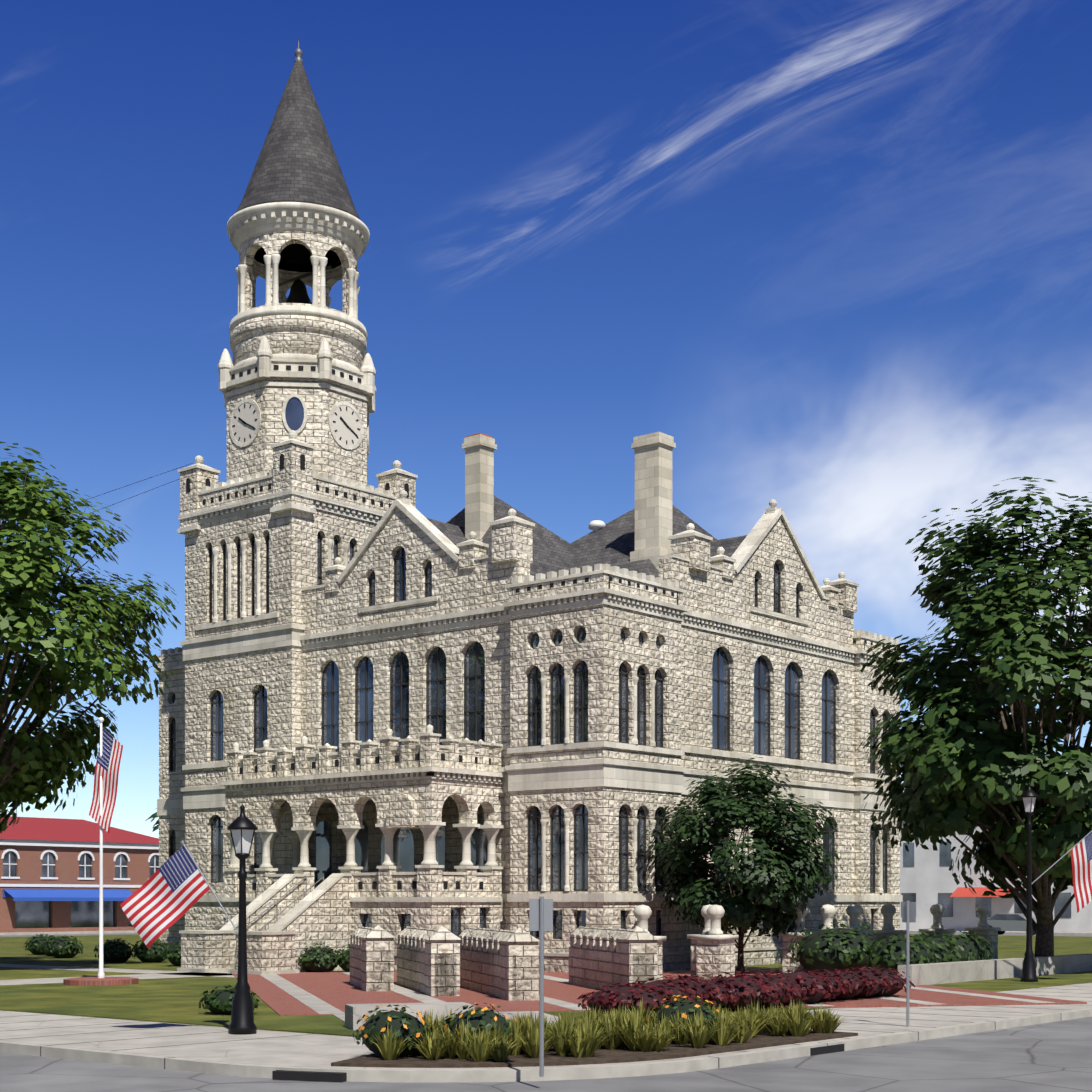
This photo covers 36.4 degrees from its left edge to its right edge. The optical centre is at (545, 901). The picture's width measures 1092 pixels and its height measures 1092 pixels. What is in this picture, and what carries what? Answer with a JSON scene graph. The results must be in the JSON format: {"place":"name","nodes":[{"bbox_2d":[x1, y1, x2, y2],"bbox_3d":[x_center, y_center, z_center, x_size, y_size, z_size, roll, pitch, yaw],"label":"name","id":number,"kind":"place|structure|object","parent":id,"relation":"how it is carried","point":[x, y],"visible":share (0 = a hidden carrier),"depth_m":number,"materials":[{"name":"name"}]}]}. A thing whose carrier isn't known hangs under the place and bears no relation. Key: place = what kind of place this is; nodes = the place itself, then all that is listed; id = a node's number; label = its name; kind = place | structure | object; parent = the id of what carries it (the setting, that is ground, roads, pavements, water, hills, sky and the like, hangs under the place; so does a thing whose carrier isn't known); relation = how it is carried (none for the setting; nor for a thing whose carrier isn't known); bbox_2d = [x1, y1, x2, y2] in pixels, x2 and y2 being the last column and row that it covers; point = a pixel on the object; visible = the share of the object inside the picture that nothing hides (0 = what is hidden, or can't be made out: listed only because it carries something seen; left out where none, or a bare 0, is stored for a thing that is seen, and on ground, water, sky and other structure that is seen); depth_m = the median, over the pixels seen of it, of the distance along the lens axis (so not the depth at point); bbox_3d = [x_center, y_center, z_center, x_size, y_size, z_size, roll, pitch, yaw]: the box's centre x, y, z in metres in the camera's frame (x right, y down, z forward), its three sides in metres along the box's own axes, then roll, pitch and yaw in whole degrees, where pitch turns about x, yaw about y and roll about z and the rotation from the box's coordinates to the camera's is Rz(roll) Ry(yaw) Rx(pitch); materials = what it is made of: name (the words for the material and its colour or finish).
{"place":"outdoors","nodes":[
{"label":"outdoors","id":0,"kind":"place"},
{"bbox_2d":[0,839,158,932],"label":"brick building","id":1,"kind":"structure","parent":0,"point":[29,866],"depth_m":163.89,"materials":[{"name":"red brick"}]},
{"bbox_2d":[3,889,132,900],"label":"awning","id":2,"kind":"object","parent":1,"relation":"attached to","point":[63,895],"visible":0.79,"depth_m":162.34,"materials":[{"name":"blue fabric"}]},
{"bbox_2d":[0,816,158,843],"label":"background building roof","id":3,"kind":"structure","parent":1,"relation":"on","point":[35,828],"depth_m":167.37,"materials":[{"name":"red metal"}]},
{"bbox_2d":[227,202,369,371],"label":"trim","id":4,"kind":"structure","parent":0,"point":[289,221],"depth_m":82.46,"materials":[{"name":"beige stone"}]},
{"bbox_2d":[308,796,487,888],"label":"porch interior wall","id":5,"kind":"structure","parent":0,"point":[328,812],"depth_m":76.77,"materials":[{"name":"beige stone"}]},
{"bbox_2d":[316,814,485,879],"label":"porch windows","id":6,"kind":"structure","parent":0,"point":[403,849],"depth_m":75.76,"materials":[{"name":"blue glass"}]},
{"bbox_2d":[23,920,995,1014],"bbox_3d":[-3.627,1.902,73.650,53.907,2.303,32.979,0,0,68],"label":"shrub","id":7,"kind":"object","parent":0,"point":[222,995],"depth_m":63.97,"materials":[{"name":"green plant"}]},
{"bbox_2d":[352,994,716,1056],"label":"bushes","id":8,"kind":"object","parent":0,"point":[379,1022],"depth_m":31.40,"materials":[{"name":"green plant"}]},
{"bbox_2d":[357,995,718,1037],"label":"flowers","id":9,"kind":"object","parent":8,"relation":"attached to","point":[473,1012],"visible":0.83,"depth_m":31.56,"materials":[{"name":"orange plant"}]},
{"bbox_2d":[529,896,552,1076],"bbox_3d":[-0.076,1.461,28.439,0.411,3.081,0.094,0,0,-13],"label":"sign","id":10,"kind":"object","parent":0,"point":[541,914],"visible":1,"depth_m":28.43,"materials":[{"name":"grey metal"}]},
{"bbox_2d":[0,933,1091,1091],"bbox_3d":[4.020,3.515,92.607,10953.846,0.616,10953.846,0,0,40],"label":"road","id":11,"kind":"structure","parent":0,"point":[1056,1056],"depth_m":30.57,"materials":[{"name":"grey asphalt"}]},
{"bbox_2d":[7,930,135,932],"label":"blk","id":12,"kind":"object","parent":11,"relation":"on","point":[68,931],"depth_m":163.93,"materials":[{"name":"concrete"}]},
{"bbox_2d":[0,931,136,934],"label":"sidewalk","id":13,"kind":"structure","parent":12,"relation":"on","point":[55,933],"depth_m":160.74,"materials":[{"name":"grey concrete"}]},
{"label":"far wood","id":14,"kind":"object","parent":12,"relation":"on","visible":0},
{"bbox_2d":[147,808,158,832],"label":"tree","id":15,"kind":"object","parent":14,"relation":"attached to","point":[154,816],"depth_m":194.27,"materials":[{"name":"green plant"}]},
{"bbox_2d":[158,443,900,971],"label":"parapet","id":16,"kind":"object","parent":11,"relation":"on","point":[324,919],"visible":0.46,"depth_m":71.35,"materials":[{"name":"stone"}]},
{"bbox_2d":[159,669,184,940],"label":"wing","id":17,"kind":"structure","parent":16,"relation":"on","point":[171,784],"depth_m":90.25,"materials":[{"name":"beige stone"}]},
{"bbox_2d":[185,501,378,929],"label":"tower","id":18,"kind":"structure","parent":16,"relation":"on","point":[237,680],"depth_m":81.92,"materials":[{"name":"stone"}]},
{"bbox_2d":[225,902,503,952],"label":"podium","id":19,"kind":"object","parent":16,"relation":"on","point":[387,916],"visible":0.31,"depth_m":69.98,"materials":[{"name":"stone"}]},
{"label":"porch floor","id":20,"kind":"structure","parent":19,"relation":"on","visible":0},
{"bbox_2d":[277,780,503,831],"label":"porch sides","id":21,"kind":"object","parent":20,"relation":"on","point":[469,798],"visible":0.5,"depth_m":70.51,"materials":[{"name":"beige stone"}]},
{"bbox_2d":[154,210,905,974],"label":"trim","id":22,"kind":"structure","parent":16,"relation":"attached to","point":[594,774],"depth_m":75.90,"materials":[{"name":"stone"}]},
{"bbox_2d":[6,463,191,544],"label":"wires","id":23,"kind":"object","parent":22,"relation":"attached to","point":[130,484],"visible":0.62,"depth_m":84.62,"materials":[{"name":"black"}]},
{"bbox_2d":[227,378,367,488],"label":"octagonal tower stage","id":24,"kind":"object","parent":22,"relation":"on","point":[331,456],"visible":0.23,"depth_m":81.89,"materials":[{"name":"stone"}]},
{"bbox_2d":[232,402,360,445],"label":"clock faces","id":25,"kind":"object","parent":24,"relation":"attached to","point":[246,414],"visible":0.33,"depth_m":82.65,"materials":[{"name":"beige"}]},
{"bbox_2d":[254,244,340,271],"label":"ceiling","id":26,"kind":"structure","parent":22,"relation":"on","point":[260,260],"depth_m":85.94,"materials":[{"name":"black"}]},
{"bbox_2d":[279,265,331,303],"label":"bell","id":27,"kind":"object","parent":26,"relation":"hanging from","point":[298,292],"visible":0.67,"depth_m":84.77,"materials":[{"name":"brown metal"}]},
{"bbox_2d":[236,62,360,219],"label":"cone","id":28,"kind":"object","parent":22,"relation":"on","point":[297,160],"visible":0.48,"depth_m":83.31,"materials":[{"name":"tile"}]},
{"bbox_2d":[294,40,302,63],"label":"finial","id":29,"kind":"object","parent":28,"relation":"on","point":[298,52],"visible":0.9,"depth_m":85.02,"materials":[{"name":"silver metal"}]},
{"bbox_2d":[233,330,363,369],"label":"drum","id":30,"kind":"object","parent":22,"relation":"on","point":[304,342],"visible":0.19,"depth_m":82.29,"materials":[{"name":"stone"}]},
{"bbox_2d":[239,230,357,314],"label":"belfry","id":31,"kind":"object","parent":30,"relation":"on","point":[279,241],"visible":0.62,"depth_m":83.57,"materials":[{"name":"stone"}]},
{"bbox_2d":[230,315,366,356],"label":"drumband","id":32,"kind":"object","parent":30,"relation":"attached to","point":[295,322],"visible":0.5,"depth_m":82.20,"materials":[{"name":"stone"}]},
{"bbox_2d":[226,724,499,869],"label":"lathe trim","id":33,"kind":"structure","parent":22,"relation":"on","point":[300,853],"depth_m":71.53,"materials":[{"name":"stone"}]},
{"bbox_2d":[225,779,441,829],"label":"arcade wall","id":34,"kind":"structure","parent":33,"relation":"attached to","point":[404,804],"depth_m":71.52,"materials":[{"name":"stone"}]},
{"bbox_2d":[171,397,885,936],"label":"glass","id":35,"kind":"object","parent":22,"relation":"on","point":[295,413],"visible":0.19,"depth_m":75.60,"materials":[{"name":"glass"}]},
{"bbox_2d":[170,535,886,938],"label":"frames","id":36,"kind":"structure","parent":22,"relation":"on","point":[536,711],"depth_m":75.93,"materials":[{"name":"grey"}]},
{"bbox_2d":[186,365,895,889],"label":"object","id":37,"kind":"object","parent":22,"relation":"on","point":[406,489],"visible":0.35,"depth_m":79.73,"materials":[{"name":"black"}]},
{"bbox_2d":[302,612,853,950],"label":"wall","id":38,"kind":"structure","parent":16,"relation":"on","point":[699,647],"depth_m":76.56,"materials":[{"name":"stone"}]},
{"bbox_2d":[302,507,529,634],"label":"gable","id":39,"kind":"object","parent":38,"relation":"on","point":[482,583],"visible":0.75,"depth_m":75.46,"materials":[{"name":"stone"}]},
{"bbox_2d":[427,496,746,580],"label":"roofs","id":40,"kind":"structure","parent":38,"relation":"on","point":[612,543],"depth_m":78.59,"materials":[{"name":"tile"}]},
{"bbox_2d":[462,432,675,570],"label":"chimneys","id":41,"kind":"object","parent":40,"relation":"on","point":[653,491],"visible":0.71,"depth_m":75.12,"materials":[{"name":"beige stone"}]},
{"bbox_2d":[467,433,491,437],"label":"chimney cap","id":42,"kind":"object","parent":41,"relation":"on","point":[479,433],"visible":0.36,"depth_m":77.73,"materials":[{"name":"brown ceramic"}]},
{"bbox_2d":[588,520,605,531],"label":"vents","id":43,"kind":"object","parent":40,"relation":"on","point":[595,525],"visible":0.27,"depth_m":80.74,"materials":[{"name":"white metal"}]},
{"bbox_2d":[659,517,853,648],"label":"gable","id":44,"kind":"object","parent":38,"relation":"on","point":[712,592],"visible":0.77,"depth_m":78.19,"materials":[{"name":"stone"}]},
{"bbox_2d":[510,593,680,952],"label":"pavilion","id":45,"kind":"object","parent":16,"relation":"on","point":[602,650],"visible":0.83,"depth_m":69.17,"materials":[{"name":"stone"}]},
{"bbox_2d":[854,654,899,937],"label":"pavilion","id":46,"kind":"object","parent":16,"relation":"on","point":[867,699],"visible":0.31,"depth_m":84.71,"materials":[{"name":"stone"}]},
{"bbox_2d":[272,1044,843,1082],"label":"storm drain inlets","id":47,"kind":"object","parent":11,"relation":"on","point":[340,1077],"visible":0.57,"depth_m":29.68,"materials":[{"name":"black metal"}]},
{"bbox_2d":[976,913,1054,930],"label":"car","id":48,"kind":"object","parent":11,"relation":"on","point":[1011,925],"visible":0.34,"depth_m":145.38,"materials":[{"name":"grey paint"}]},
{"bbox_2d":[987,914,1025,920],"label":"car window","id":49,"kind":"structure","parent":48,"relation":"on","point":[1005,917],"depth_m":145.49,"materials":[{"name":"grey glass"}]},
{"bbox_2d":[989,925,1035,935],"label":"car tires","id":50,"kind":"object","parent":48,"relation":"attached to","point":[1003,932],"visible":0.1,"depth_m":147.89,"materials":[{"name":"black rubber"}]},
{"bbox_2d":[0,983,1091,1068],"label":"pavement","id":51,"kind":"structure","parent":0,"point":[311,1050],"depth_m":37.34,"materials":[{"name":"concrete"}]},
{"bbox_2d":[227,804,257,1034],"bbox_3d":[-6.867,0.400,37.615,0.685,5.203,0.668,0,0,40],"label":"lamp","id":52,"kind":"object","parent":51,"relation":"on","point":[242,1018],"depth_m":37.51,"materials":[{"name":"black metal"}]},
{"bbox_2d":[180,831,1091,932],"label":"flag staffs","id":53,"kind":"object","parent":52,"relation":"attached to","point":[181,841],"visible":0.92,"depth_m":37.63,"materials":[{"name":"silver metal"}]},
{"bbox_2d":[120,846,209,947],"bbox_3d":[-8.617,-0.097,37.671,2.058,2.352,0.166,0,0,1],"label":"flag","id":54,"kind":"object","parent":53,"relation":"attached to","point":[165,896],"visible":1,"depth_m":37.65,"materials":[{"name":"multicoloured fabric"}]},
{"bbox_2d":[1070,832,1091,912],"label":"flag","id":55,"kind":"object","parent":53,"relation":"attached to","point":[1081,855],"visible":0.96,"depth_m":61.05,"materials":[{"name":"multicoloured fabric"}]},
{"bbox_2d":[0,1008,1091,1081],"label":"kerb","id":56,"kind":"structure","parent":51,"relation":"on","point":[460,1075],"depth_m":31.51,"materials":[{"name":"grey concrete"}]},
{"bbox_2d":[331,1030,857,1067],"bbox_3d":[0.922,3.036,34.086,5.546,0.205,12.202,0,0,40],"label":"bed","id":57,"kind":"object","parent":51,"relation":"on","point":[674,1050],"visible":0.27,"depth_m":31.38,"materials":[{"name":"soil"}]},
{"bbox_2d":[372,997,844,1061],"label":"ornamental grass","id":58,"kind":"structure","parent":57,"relation":"on","point":[585,1035],"depth_m":32.56,"materials":[{"name":"green plant"}]},
{"bbox_2d":[902,901,915,1026],"bbox_3d":[8.648,1.495,39.709,0.356,3.012,0.094,0,0,40],"label":"sign","id":59,"kind":"object","parent":51,"relation":"on","point":[908,911],"visible":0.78,"depth_m":39.67,"materials":[{"name":"grey metal"}]},
{"bbox_2d":[0,934,1091,1036],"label":"lawn","id":60,"kind":"structure","parent":0,"point":[170,1000],"depth_m":55.69,"materials":[{"name":"green plant"}]},
{"bbox_2d":[0,441,180,833],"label":"tree","id":61,"kind":"object","parent":60,"relation":"on","point":[14,579],"depth_m":67.14,"materials":[{"name":"green plant"}]},
{"bbox_2d":[63,977,138,985],"bbox_3d":[-15.924,2.858,59.521,2.602,0.205,2.602,0,0,40],"label":"flagpole base","id":62,"kind":"object","parent":60,"relation":"on","point":[88,981],"visible":0.98,"depth_m":58.54,"materials":[{"name":"red brick"}]},
{"bbox_2d":[98,717,104,977],"bbox_3d":[-15.924,-1.794,59.521,0.246,9.592,0.234,0,0,40],"label":"flagpole","id":63,"kind":"object","parent":60,"relation":"on","point":[101,973],"visible":0.88,"depth_m":59.47,"materials":[{"name":"white metal"}]},
{"bbox_2d":[89,727,122,832],"bbox_3d":[-15.746,-4.324,59.501,1.231,3.834,0.250,0,0,3],"label":"flag","id":64,"kind":"object","parent":63,"relation":"attached to","point":[107,765],"visible":0.96,"depth_m":59.50,"materials":[{"name":"multicoloured fabric"}]},
{"bbox_2d":[0,964,235,984],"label":"walks","id":65,"kind":"structure","parent":60,"relation":"on","point":[153,974],"depth_m":66.98,"materials":[{"name":"concrete"}]},
{"bbox_2d":[333,1011,557,1030],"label":"paths","id":66,"kind":"structure","parent":60,"relation":"on","point":[342,1016],"depth_m":42.83,"materials":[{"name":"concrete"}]},
{"bbox_2d":[350,925,658,1000],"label":"memorial walls","id":67,"kind":"structure","parent":60,"relation":"on","point":[500,963],"depth_m":53.52,"materials":[{"name":"stone"}]},
{"bbox_2d":[345,954,1091,1029],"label":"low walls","id":68,"kind":"structure","parent":60,"relation":"on","point":[945,972],"depth_m":60.25,"materials":[{"name":"concrete"}]},
{"bbox_2d":[637,757,843,972],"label":"tree","id":69,"kind":"object","parent":60,"relation":"on","point":[745,911],"depth_m":66.20,"materials":[{"name":"green plant"}]},
{"bbox_2d":[578,965,914,1015],"bbox_3d":[5.954,2.489,46.691,3.014,1.146,14.912,0,0,40],"label":"hedge","id":70,"kind":"object","parent":60,"relation":"on","point":[714,994],"depth_m":44.98,"materials":[{"name":"plant"}]},
{"bbox_2d":[657,931,997,979],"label":"stone pedestals","id":71,"kind":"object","parent":60,"relation":"on","point":[713,957],"visible":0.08,"depth_m":61.79,"materials":[{"name":"beige stone"}]},
{"bbox_2d":[633,904,1000,940],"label":"fence caps","id":72,"kind":"object","parent":71,"relation":"on","point":[712,915],"visible":0.79,"depth_m":67.25,"materials":[{"name":"beige stone"}]},
{"bbox_2d":[857,476,1091,956],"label":"tree","id":73,"kind":"object","parent":60,"relation":"on","point":[992,762],"depth_m":64.97,"materials":[{"name":"green plant"}]},
{"bbox_2d":[1020,782,1038,981],"bbox_3d":[17.767,-0.695,61.125,0.685,7.394,0.668,0,0,40],"label":"lamp","id":74,"kind":"object","parent":60,"relation":"on","point":[1029,974],"depth_m":61.04,"materials":[{"name":"black metal"}]},
{"bbox_2d":[0,0,1091,838],"label":"sky","id":75,"kind":"structure","parent":0,"point":[836,253],"materials":[{"name":"blue"}]},
{"bbox_2d":[231,967,1086,1015],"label":"plaza","id":76,"kind":"structure","parent":0,"point":[338,990],"depth_m":50.71,"materials":[{"name":"red brick"}]},
{"bbox_2d":[261,968,1054,1013],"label":"plaza bands","id":77,"kind":"object","parent":76,"relation":"on","point":[314,1003],"visible":0.33,"depth_m":50.59,"materials":[{"name":"concrete"}]},
{"bbox_2d":[901,841,1070,917],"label":"white building window","id":78,"kind":"structure","parent":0,"point":[945,900],"depth_m":168.80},
{"bbox_2d":[909,930,1091,932],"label":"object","id":79,"kind":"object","parent":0,"point":[1019,931],"depth_m":158.70,"materials":[{"name":"concrete"}]},
{"bbox_2d":[900,815,1091,931],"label":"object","id":80,"kind":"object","parent":79,"relation":"on","point":[926,878],"visible":0.15,"depth_m":168.53,"materials":[{"name":"grey paint"}]},
{"bbox_2d":[950,887,1015,896],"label":"white building awning","id":81,"kind":"object","parent":80,"relation":"attached to","point":[963,892],"visible":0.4,"depth_m":165.93,"materials":[{"name":"red fabric"}]},
{"bbox_2d":[909,931,1091,934],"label":"road","id":82,"kind":"structure","parent":79,"relation":"on","point":[1021,933],"depth_m":159.34,"materials":[{"name":"grey asphalt"}]},
{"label":"stairs","id":83,"kind":"object","parent":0,"visible":0},
{"bbox_2d":[235,876,323,969],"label":"handrails","id":84,"kind":"object","parent":83,"relation":"on","point":[277,907],"visible":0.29,"depth_m":71.52,"materials":[{"name":"silver metal"}]}
]}

